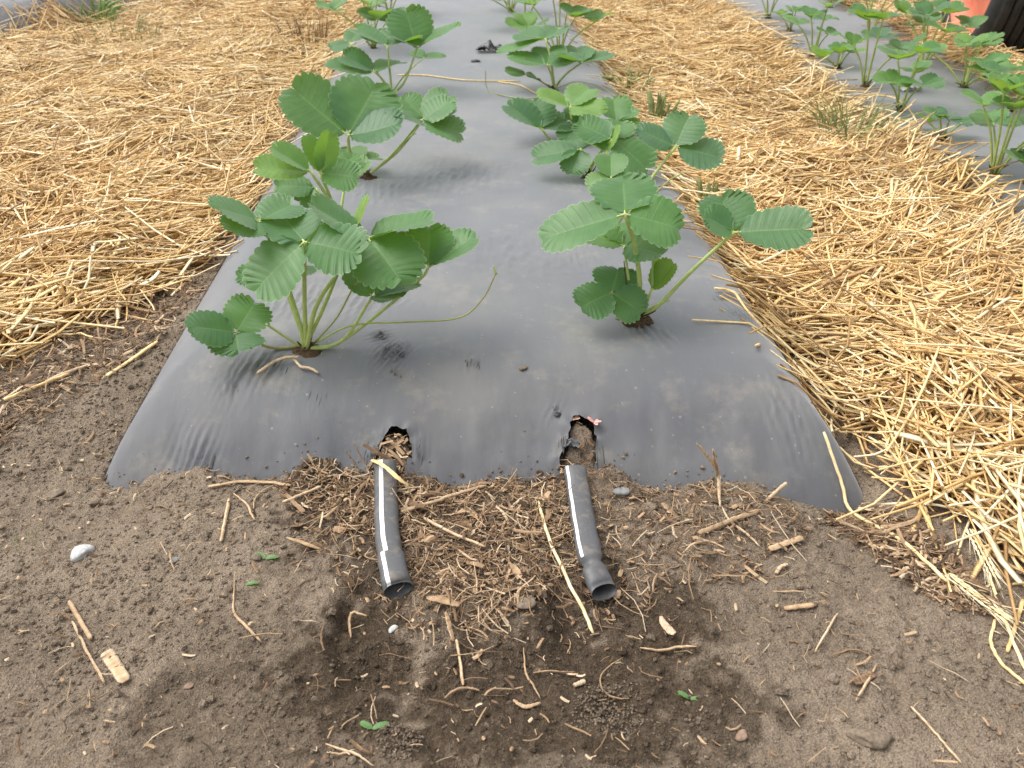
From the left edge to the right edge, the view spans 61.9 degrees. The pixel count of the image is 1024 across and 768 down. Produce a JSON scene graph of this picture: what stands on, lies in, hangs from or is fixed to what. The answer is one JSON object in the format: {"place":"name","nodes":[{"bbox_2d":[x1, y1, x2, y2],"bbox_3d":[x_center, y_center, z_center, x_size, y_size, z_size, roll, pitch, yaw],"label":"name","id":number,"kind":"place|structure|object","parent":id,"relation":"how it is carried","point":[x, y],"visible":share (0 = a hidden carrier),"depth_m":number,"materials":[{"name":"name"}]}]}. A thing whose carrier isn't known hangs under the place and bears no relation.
{"place":"outdoors","nodes":[
{"label":"outdoors","id":0,"kind":"place"},
{"bbox_2d":[0,16,1023,767],"bbox_3d":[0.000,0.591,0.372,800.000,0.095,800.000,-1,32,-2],"label":"soil","id":1,"kind":"structure","parent":0,"point":[304,598],"depth_m":0.90,"materials":[{"name":"soil"}]},
{"bbox_2d":[4,373,69,400],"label":"straw stalk","id":2,"kind":"object","parent":1,"relation":"on","point":[35,387],"visible":0.99,"depth_m":1.25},
{"bbox_2d":[42,488,64,500],"bbox_3d":[-0.585,0.142,1.087,0.018,0.008,0.028,18,36,26],"label":"stone","id":3,"kind":"object","parent":1,"relation":"on","point":[54,493],"visible":1,"depth_m":1.08,"materials":[{"name":"stone"}]},
{"bbox_2d":[45,363,90,380],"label":"straw stalk","id":4,"kind":"object","parent":1,"relation":"on","point":[75,369],"visible":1,"depth_m":1.29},
{"bbox_2d":[0,0,140,36],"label":"plastic mulch","id":5,"kind":"object","parent":1,"relation":"on","point":[9,5],"visible":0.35,"depth_m":3.50,"materials":[{"name":"plastic"}]},
{"bbox_2d":[68,600,92,639],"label":"straw stalk","id":6,"kind":"object","parent":1,"relation":"on","point":[78,617],"visible":1,"depth_m":0.91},
{"bbox_2d":[70,544,94,561],"bbox_3d":[-0.500,0.197,0.994,0.023,0.013,0.025,-1,32,-2],"label":"stone","id":7,"kind":"object","parent":1,"relation":"on","point":[80,552],"visible":1,"depth_m":0.99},
{"bbox_2d":[71,621,104,682],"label":"straw stalk","id":8,"kind":"object","parent":1,"relation":"on","point":[88,653],"visible":1,"depth_m":0.87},
{"bbox_2d":[87,499,100,505],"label":"stone","id":9,"kind":"object","parent":1,"relation":"on","point":[94,502],"visible":1,"depth_m":1.07,"materials":[{"name":"stone"}]},
{"bbox_2d":[100,649,129,682],"bbox_3d":[-0.396,0.283,0.854,0.014,0.008,0.055,-26,41,-35],"label":"wood chip","id":10,"kind":"object","parent":1,"relation":"on","point":[121,674],"visible":1,"depth_m":0.85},
{"bbox_2d":[105,341,157,376],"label":"straw stalk","id":11,"kind":"object","parent":1,"relation":"on","point":[138,354],"visible":1,"depth_m":1.33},
{"bbox_2d":[0,0,392,372],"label":"straw mulch","id":12,"kind":"object","parent":1,"relation":"on","point":[120,161],"visible":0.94,"depth_m":2.15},
{"bbox_2d":[62,0,123,25],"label":"weed","id":13,"kind":"object","parent":12,"relation":"on","point":[111,11],"visible":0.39,"depth_m":3.77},
{"bbox_2d":[61,4,169,45],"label":"grass tuft","id":14,"kind":"object","parent":12,"relation":"on","point":[140,27],"visible":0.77,"depth_m":3.26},
{"bbox_2d":[270,9,330,45],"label":"grass tuft","id":15,"kind":"object","parent":12,"relation":"on","point":[299,31],"visible":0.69,"depth_m":3.33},
{"bbox_2d":[219,498,229,541],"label":"straw stalk","id":16,"kind":"object","parent":1,"relation":"on","point":[224,520],"visible":1,"depth_m":1.03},
{"bbox_2d":[233,493,254,519],"bbox_3d":[-0.331,0.150,1.060,0.006,0.007,0.069,-21,38,-30],"label":"root","id":17,"kind":"object","parent":1,"relation":"on","point":[248,507],"visible":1,"depth_m":1.05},
{"bbox_2d":[232,571,261,641],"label":"twig","id":18,"kind":"object","parent":1,"relation":"on","point":[244,624],"visible":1,"depth_m":0.90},
{"bbox_2d":[208,480,290,486],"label":"straw stalk","id":19,"kind":"object","parent":1,"relation":"on","point":[249,481],"visible":1,"depth_m":1.10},
{"bbox_2d":[255,552,277,558],"bbox_3d":[-0.283,0.199,0.984,0.029,0.003,0.009,8,33,13],"label":"sprout","id":20,"kind":"object","parent":1,"relation":"on","point":[267,557],"visible":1,"depth_m":0.98,"materials":[{"name":"green plant"}]},
{"bbox_2d":[279,489,304,512],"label":"straw stalk","id":21,"kind":"object","parent":1,"relation":"on","point":[299,507],"visible":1,"depth_m":1.05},
{"bbox_2d":[282,486,320,502],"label":"straw stalk","id":22,"kind":"object","parent":1,"relation":"on","point":[300,494],"visible":1,"depth_m":1.06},
{"bbox_2d":[286,537,319,549],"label":"twig","id":23,"kind":"object","parent":1,"relation":"on","point":[303,543],"visible":1,"depth_m":0.99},
{"bbox_2d":[325,743,373,765],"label":"twig","id":24,"kind":"object","parent":1,"relation":"on","point":[351,752],"visible":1,"depth_m":0.77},
{"bbox_2d":[348,610,366,637],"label":"twig","id":25,"kind":"object","parent":1,"relation":"on","point":[350,616],"visible":1,"depth_m":0.92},
{"bbox_2d":[359,720,388,729],"bbox_3d":[-0.129,0.319,0.798,0.028,0.003,0.010,-1,32,-2],"label":"sprout","id":26,"kind":"object","parent":1,"relation":"on","point":[365,724],"visible":1,"depth_m":0.80,"materials":[{"name":"green plant"}]},
{"bbox_2d":[374,459,412,597],"bbox_3d":[-0.147,0.163,1.018,0.036,0.026,0.225,-6,33,-9],"label":"drip hose","id":27,"kind":"object","parent":1,"relation":"on","point":[393,569],"visible":0.98,"depth_m":0.99,"materials":[{"name":"plastic"}]},
{"bbox_2d":[370,459,408,487],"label":"straw stalk","id":28,"kind":"object","parent":27,"relation":"on","point":[393,473],"visible":1,"depth_m":1.07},
{"bbox_2d":[371,723,424,761],"bbox_3d":[-0.105,0.330,0.789,0.049,0.020,0.049,-1,32,-2],"label":"soil mound","id":29,"kind":"object","parent":1,"relation":"on","point":[404,742],"visible":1,"depth_m":0.78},
{"bbox_2d":[426,595,459,606],"bbox_3d":[-0.074,0.232,0.912,0.038,0.003,0.010,9,33,14],"label":"chip","id":30,"kind":"object","parent":1,"relation":"on","point":[442,600],"visible":1,"depth_m":0.91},
{"bbox_2d":[401,485,485,512],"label":"straw stalk","id":31,"kind":"object","parent":1,"relation":"on","point":[443,497],"visible":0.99,"depth_m":1.06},
{"bbox_2d":[445,612,453,640],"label":"twig","id":32,"kind":"object","parent":1,"relation":"on","point":[449,624],"visible":1,"depth_m":0.89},
{"bbox_2d":[424,517,485,547],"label":"straw stalk","id":33,"kind":"object","parent":1,"relation":"on","point":[452,532],"visible":1,"depth_m":0.99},
{"bbox_2d":[455,639,464,685],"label":"straw stalk","id":34,"kind":"object","parent":1,"relation":"on","point":[460,662],"visible":1,"depth_m":0.87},
{"bbox_2d":[444,686,479,698],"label":"twig","id":35,"kind":"object","parent":1,"relation":"on","point":[459,688],"visible":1,"depth_m":0.84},
{"bbox_2d":[104,0,862,515],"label":"plastic mulch","id":36,"kind":"object","parent":1,"relation":"on","point":[660,396],"visible":0.66,"depth_m":1.20,"materials":[{"name":"plastic"}]},
{"bbox_2d":[257,356,298,373],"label":"straw stalk","id":37,"kind":"object","parent":36,"relation":"on","point":[272,363],"visible":1,"depth_m":1.19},
{"bbox_2d":[292,358,318,372],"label":"straw stalk","id":38,"kind":"object","parent":36,"relation":"on","point":[303,367],"visible":1,"depth_m":1.18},
{"bbox_2d":[252,129,370,208],"bbox_3d":[-0.352,-0.357,1.537,0.196,0.204,0.154,-1,32,-2],"label":"strawberry plant","id":39,"kind":"object","parent":36,"relation":"on","point":[285,165],"visible":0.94,"depth_m":1.50,"materials":[{"name":"green plant"}]},
{"bbox_2d":[184,192,496,357],"bbox_3d":[-0.238,-0.151,1.175,0.424,0.235,0.164,-7,33,-11],"label":"strawberry plant","id":40,"kind":"object","parent":36,"relation":"on","point":[387,262],"visible":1,"depth_m":1.16,"materials":[{"name":"green plant"}]},
{"bbox_2d":[314,0,405,48],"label":"strawberry plant","id":41,"kind":"object","parent":36,"relation":"on","point":[369,13],"visible":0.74,"depth_m":2.97,"materials":[{"name":"green plant"}]},
{"bbox_2d":[277,71,465,179],"bbox_3d":[-0.277,-0.546,1.818,0.383,0.222,0.208,-20,37,-28],"label":"strawberry plant","id":42,"kind":"object","parent":36,"relation":"on","point":[363,110],"visible":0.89,"depth_m":1.79,"materials":[{"name":"green plant"}]},
{"bbox_2d":[324,4,461,91],"bbox_3d":[-0.337,-0.953,2.448,0.390,0.240,0.232,-1,32,-2],"label":"strawberry plant","id":43,"kind":"object","parent":36,"relation":"on","point":[414,27],"visible":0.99,"depth_m":2.44,"materials":[{"name":"green plant"}]},
{"bbox_2d":[397,74,519,81],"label":"straw stalk","id":44,"kind":"object","parent":36,"relation":"on","point":[459,79],"visible":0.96,"depth_m":2.64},
{"bbox_2d":[476,40,501,50],"bbox_3d":[-0.079,-1.192,3.010,0.098,0.037,0.055,-1,32,-2],"label":"plastic scrap","id":45,"kind":"object","parent":36,"relation":"on","point":[489,45],"visible":0.91,"depth_m":3.00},
{"bbox_2d":[493,0,536,18],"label":"strawberry plant","id":46,"kind":"object","parent":36,"relation":"on","point":[512,8],"visible":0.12,"depth_m":3.34,"materials":[{"name":"green plant"}]},
{"bbox_2d":[485,25,615,98],"bbox_3d":[0.113,-0.944,2.500,0.384,0.175,0.262,-1,32,-2],"label":"strawberry plant","id":47,"kind":"object","parent":36,"relation":"on","point":[558,56],"visible":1,"depth_m":2.51,"materials":[{"name":"green plant"}]},
{"bbox_2d":[505,0,614,45],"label":"strawberry plant","id":48,"kind":"object","parent":36,"relation":"on","point":[522,21],"visible":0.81,"depth_m":2.80,"materials":[{"name":"green plant"}]},
{"bbox_2d":[501,83,640,140],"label":"strawberry plant","id":49,"kind":"object","parent":36,"relation":"on","point":[541,112],"visible":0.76,"depth_m":2.07,"materials":[{"name":"green plant"}]},
{"bbox_2d":[563,438,579,447],"bbox_3d":[0.076,0.077,1.129,0.028,0.014,0.016,-1,32,-2],"label":"plastic flap","id":50,"kind":"object","parent":36,"relation":"attached to","point":[572,442],"visible":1,"depth_m":1.13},
{"bbox_2d":[531,113,658,178],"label":"strawberry plant","id":51,"kind":"object","parent":36,"relation":"on","point":[602,135],"visible":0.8,"depth_m":1.83,"materials":[{"name":"green plant"}]},
{"bbox_2d":[584,110,725,222],"bbox_3d":[0.257,-0.376,1.557,0.254,0.214,0.119,-1,32,-2],"label":"strawberry plant","id":52,"kind":"object","parent":36,"relation":"on","point":[684,130],"visible":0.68,"depth_m":1.54,"materials":[{"name":"green plant"}]},
{"bbox_2d":[537,172,813,328],"bbox_3d":[0.232,-0.191,1.254,0.394,0.216,0.159,-1,32,-2],"label":"strawberry plant","id":53,"kind":"object","parent":36,"relation":"on","point":[645,230],"visible":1,"depth_m":1.23,"materials":[{"name":"green plant"}]},
{"bbox_2d":[714,287,768,333],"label":"straw stalk","id":54,"kind":"object","parent":36,"relation":"on","point":[744,306],"visible":0.99,"depth_m":1.35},
{"bbox_2d":[0,240,1023,767],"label":"plant litter","id":55,"kind":"object","parent":1,"relation":"on","point":[874,538],"visible":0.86,"depth_m":1.01,"materials":[{"name":"plant"}]},
{"bbox_2d":[516,594,535,608],"bbox_3d":[0.015,0.234,0.918,0.022,0.006,0.021,-1,32,-2],"label":"soil clod","id":56,"kind":"object","parent":1,"relation":"on","point":[524,603],"visible":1,"depth_m":0.91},
{"bbox_2d":[513,699,540,708],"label":"twig","id":57,"kind":"object","parent":1,"relation":"on","point":[524,706],"visible":1,"depth_m":0.83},
{"bbox_2d":[523,647,540,698],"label":"twig","id":58,"kind":"object","parent":1,"relation":"on","point":[528,678],"visible":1,"depth_m":0.86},
{"bbox_2d":[533,670,575,672],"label":"twig","id":59,"kind":"object","parent":1,"relation":"on","point":[557,671],"visible":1,"depth_m":0.86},
{"bbox_2d":[538,501,593,633],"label":"straw stalk","id":60,"kind":"object","parent":1,"relation":"on","point":[574,593],"visible":1,"depth_m":0.94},
{"bbox_2d":[564,465,616,600],"bbox_3d":[0.091,0.169,1.013,0.040,0.030,0.209,-1,32,-2],"label":"drip hose","id":61,"kind":"object","parent":1,"relation":"on","point":[600,584],"visible":1,"depth_m":0.99,"materials":[{"name":"plastic"}]},
{"bbox_2d":[572,683,643,735],"bbox_3d":[0.092,0.313,0.826,0.070,0.022,0.073,-1,32,-2],"label":"soil mound","id":62,"kind":"object","parent":1,"relation":"on","point":[599,713],"visible":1,"depth_m":0.82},
{"bbox_2d":[599,657,629,699],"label":"twig","id":63,"kind":"object","parent":1,"relation":"on","point":[605,692],"visible":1,"depth_m":0.85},
{"bbox_2d":[612,487,629,495],"bbox_3d":[0.138,0.136,1.078,0.023,0.009,0.014,-1,32,-2],"label":"stone","id":64,"kind":"object","parent":1,"relation":"on","point":[622,491],"visible":1,"depth_m":1.07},
{"bbox_2d":[641,502,657,509],"bbox_3d":[0.171,0.152,1.060,0.022,0.007,0.017,-1,32,-2],"label":"stone","id":65,"kind":"object","parent":1,"relation":"on","point":[651,505],"visible":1,"depth_m":1.06,"materials":[{"name":"stone"}]},
{"bbox_2d":[659,616,675,634],"bbox_3d":[0.163,0.256,0.903,0.010,0.004,0.030,-15,35,-22],"label":"wood chip","id":66,"kind":"object","parent":1,"relation":"on","point":[667,628],"visible":1,"depth_m":0.90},
{"bbox_2d":[640,645,696,651],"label":"twig","id":67,"kind":"object","parent":1,"relation":"on","point":[669,648],"visible":1,"depth_m":0.89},
{"bbox_2d":[678,691,697,699],"bbox_3d":[0.174,0.304,0.830,0.026,0.003,0.007,11,34,17],"label":"sprout","id":68,"kind":"object","parent":1,"relation":"on","point":[683,694],"visible":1,"depth_m":0.83,"materials":[{"name":"green plant"}]},
{"bbox_2d":[682,539,724,553],"bbox_3d":[0.222,0.189,0.997,0.053,0.006,0.016,-6,33,-9],"label":"root","id":69,"kind":"object","parent":1,"relation":"on","point":[695,543],"visible":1,"depth_m":1.00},
{"bbox_2d":[712,449,720,506],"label":"dead stalk","id":70,"kind":"object","parent":1,"relation":"on","point":[716,468],"visible":1,"depth_m":1.07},
{"bbox_2d":[696,442,717,472],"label":"dead stalk","id":71,"kind":"object","parent":70,"relation":"on","point":[706,455],"visible":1,"depth_m":1.07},
{"bbox_2d":[698,509,760,534],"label":"straw stalk","id":72,"kind":"object","parent":1,"relation":"on","point":[727,521],"visible":1,"depth_m":1.02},
{"bbox_2d":[721,505,759,546],"bbox_3d":[0.270,0.170,1.025,0.011,0.009,0.077,-15,35,-22],"label":"root","id":73,"kind":"object","parent":1,"relation":"on","point":[743,531],"visible":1,"depth_m":1.02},
{"bbox_2d":[735,729,747,741],"bbox_3d":[0.211,0.325,0.789,0.012,0.006,0.011,-1,32,-2],"label":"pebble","id":74,"kind":"object","parent":1,"relation":"on","point":[741,735],"visible":1,"depth_m":0.79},
{"bbox_2d":[765,482,787,502],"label":"straw stalk","id":75,"kind":"object","parent":1,"relation":"on","point":[778,489],"visible":1,"depth_m":1.09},
{"bbox_2d":[768,535,803,550],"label":"straw stalk","id":76,"kind":"object","parent":1,"relation":"on","point":[777,546],"visible":1,"depth_m":1.00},
{"bbox_2d":[555,0,1023,626],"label":"straw mulch","id":77,"kind":"object","parent":1,"relation":"on","point":[891,292],"visible":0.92,"depth_m":1.53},
{"bbox_2d":[600,66,654,93],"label":"weed","id":78,"kind":"object","parent":77,"relation":"on","point":[604,76],"visible":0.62,"depth_m":2.68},
{"bbox_2d":[647,87,679,120],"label":"weed","id":79,"kind":"object","parent":77,"relation":"on","point":[660,106],"visible":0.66,"depth_m":2.34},
{"bbox_2d":[695,176,727,202],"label":"weed","id":80,"kind":"object","parent":77,"relation":"on","point":[700,186],"visible":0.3,"depth_m":1.81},
{"bbox_2d":[797,81,922,142],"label":"grass tuft","id":81,"kind":"object","parent":77,"relation":"on","point":[834,117],"visible":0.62,"depth_m":2.23,"materials":[{"name":"plant"}]},
{"bbox_2d":[825,92,916,121],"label":"straw stalk","id":82,"kind":"object","parent":77,"relation":"on","point":[876,96],"visible":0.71,"depth_m":2.42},
{"bbox_2d":[784,602,814,609],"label":"straw stalk","id":83,"kind":"object","parent":1,"relation":"on","point":[799,606],"visible":1,"depth_m":0.92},
{"bbox_2d":[815,613,837,651],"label":"twig","id":84,"kind":"object","parent":1,"relation":"on","point":[827,630],"visible":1,"depth_m":0.89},
{"bbox_2d":[827,673,839,683],"bbox_3d":[0.318,0.291,0.843,0.013,0.006,0.011,-20,37,-28],"label":"soil clod","id":85,"kind":"object","parent":1,"relation":"on","point":[833,678],"visible":1,"depth_m":0.84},
{"bbox_2d":[829,649,876,656],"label":"twig","id":86,"kind":"object","parent":1,"relation":"on","point":[845,650],"visible":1,"depth_m":0.87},
{"bbox_2d":[855,664,876,700],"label":"twig","id":87,"kind":"object","parent":1,"relation":"on","point":[865,685],"visible":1,"depth_m":0.83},
{"bbox_2d":[851,670,875,684],"bbox_3d":[0.347,0.289,0.840,0.027,0.004,0.010,-14,35,-21],"label":"wood chip","id":88,"kind":"object","parent":87,"relation":"on","point":[864,676],"visible":1,"depth_m":0.84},
{"bbox_2d":[846,728,892,749],"bbox_3d":[0.329,0.325,0.785,0.042,0.011,0.021,7,33,10],"label":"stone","id":89,"kind":"object","parent":1,"relation":"on","point":[876,739],"visible":1,"depth_m":0.78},
{"bbox_2d":[725,0,1023,251],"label":"plastic mulch","id":90,"kind":"object","parent":1,"relation":"on","point":[949,98],"visible":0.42,"depth_m":2.58,"materials":[{"name":"plastic"}]},
{"bbox_2d":[762,0,777,18],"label":"strawberry plant","id":91,"kind":"object","parent":90,"relation":"on","point":[766,9],"visible":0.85,"depth_m":3.59,"materials":[{"name":"green plant"}]},
{"bbox_2d":[770,5,809,31],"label":"strawberry plant","id":92,"kind":"object","parent":90,"relation":"on","point":[780,12],"visible":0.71,"depth_m":3.34,"materials":[{"name":"green plant"}]},
{"bbox_2d":[781,0,843,56],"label":"strawberry plant","id":93,"kind":"object","parent":90,"relation":"on","point":[813,13],"visible":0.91,"depth_m":2.93,"materials":[{"name":"green plant"}]},
{"bbox_2d":[810,41,865,68],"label":"strawberry plant","id":94,"kind":"object","parent":90,"relation":"on","point":[838,47],"visible":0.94,"depth_m":2.78,"materials":[{"name":"green plant"}]},
{"bbox_2d":[865,0,895,29],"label":"strawberry plant","id":95,"kind":"object","parent":90,"relation":"on","point":[876,21],"visible":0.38,"depth_m":3.24,"materials":[{"name":"green plant"}]},
{"bbox_2d":[839,3,926,87],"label":"strawberry plant","id":96,"kind":"object","parent":90,"relation":"on","point":[863,12],"visible":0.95,"depth_m":2.52,"materials":[{"name":"green plant"}]},
{"bbox_2d":[871,40,945,111],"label":"strawberry plant","id":97,"kind":"object","parent":90,"relation":"on","point":[931,80],"visible":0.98,"depth_m":2.27,"materials":[{"name":"green plant"}]},
{"bbox_2d":[894,0,988,60],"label":"strawberry plant","id":98,"kind":"object","parent":90,"relation":"on","point":[924,13],"visible":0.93,"depth_m":2.75,"materials":[{"name":"green plant"}]},
{"bbox_2d":[915,106,973,141],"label":"strawberry plant","id":99,"kind":"object","parent":90,"relation":"on","point":[942,112],"visible":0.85,"depth_m":2.08,"materials":[{"name":"green plant"}]},
{"bbox_2d":[917,32,1023,88],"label":"strawberry plant","id":100,"kind":"object","parent":90,"relation":"on","point":[966,40],"visible":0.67,"depth_m":2.50,"materials":[{"name":"green plant"}]},
{"bbox_2d":[959,162,1012,176],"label":"straw stalk","id":101,"kind":"object","parent":90,"relation":"on","point":[977,171],"visible":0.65,"depth_m":1.85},
{"bbox_2d":[959,71,1023,174],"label":"strawberry plant","id":102,"kind":"object","parent":90,"relation":"on","point":[1004,84],"visible":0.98,"depth_m":1.85,"materials":[{"name":"green plant"}]},
{"bbox_2d":[965,57,1023,112],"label":"strawberry plant","id":103,"kind":"object","parent":90,"relation":"on","point":[993,65],"visible":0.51,"depth_m":2.33,"materials":[{"name":"green plant"}]},
{"bbox_2d":[1004,147,1023,183],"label":"strawberry plant","id":104,"kind":"object","parent":90,"relation":"on","point":[1013,153],"visible":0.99,"depth_m":1.80,"materials":[{"name":"green plant"}]},
{"bbox_2d":[823,432,947,581],"bbox_3d":[0.446,0.154,1.039,0.011,0.078,0.238,-10,33,-15],"label":"straw stalk","id":105,"kind":"object","parent":1,"relation":"on","point":[930,565],"visible":0.98,"depth_m":1.08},
{"bbox_2d":[909,497,927,534],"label":"straw stalk","id":106,"kind":"object","parent":1,"relation":"on","point":[919,514],"visible":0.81,"depth_m":1.04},
{"bbox_2d":[825,0,1023,98],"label":"straw mulch","id":107,"kind":"object","parent":1,"relation":"on","point":[953,52],"visible":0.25,"depth_m":3.02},
{"bbox_2d":[942,0,1023,56],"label":"tractor wheel","id":108,"kind":"object","parent":107,"relation":"on","point":[1006,17],"visible":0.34,"depth_m":2.81,"materials":[{"name":"rubber"}]},
{"bbox_2d":[911,706,961,762],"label":"straw stalk","id":109,"kind":"object","parent":1,"relation":"on","point":[937,735],"visible":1,"depth_m":0.79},
{"bbox_2d":[945,573,1023,646],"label":"grain ear","id":110,"kind":"object","parent":1,"relation":"on","point":[1005,615],"visible":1,"depth_m":0.92},
{"bbox_2d":[966,529,1019,598],"bbox_3d":[0.540,0.208,0.971,0.033,0.026,0.110,-1,32,-2],"label":"grain ear","id":111,"kind":"object","parent":1,"relation":"on","point":[986,552],"visible":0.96,"depth_m":0.97},
{"bbox_2d":[988,576,1023,668],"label":"straw stalk","id":112,"kind":"object","parent":1,"relation":"on","point":[1019,655],"visible":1,"depth_m":0.89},
{"bbox_2d":[989,619,1023,684],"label":"straw stalk","id":113,"kind":"object","parent":1,"relation":"on","point":[1009,670],"visible":1,"depth_m":0.87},
{"bbox_2d":[1006,599,1023,652],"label":"straw stalk","id":114,"kind":"object","parent":1,"relation":"on","point":[1019,613],"visible":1,"depth_m":0.90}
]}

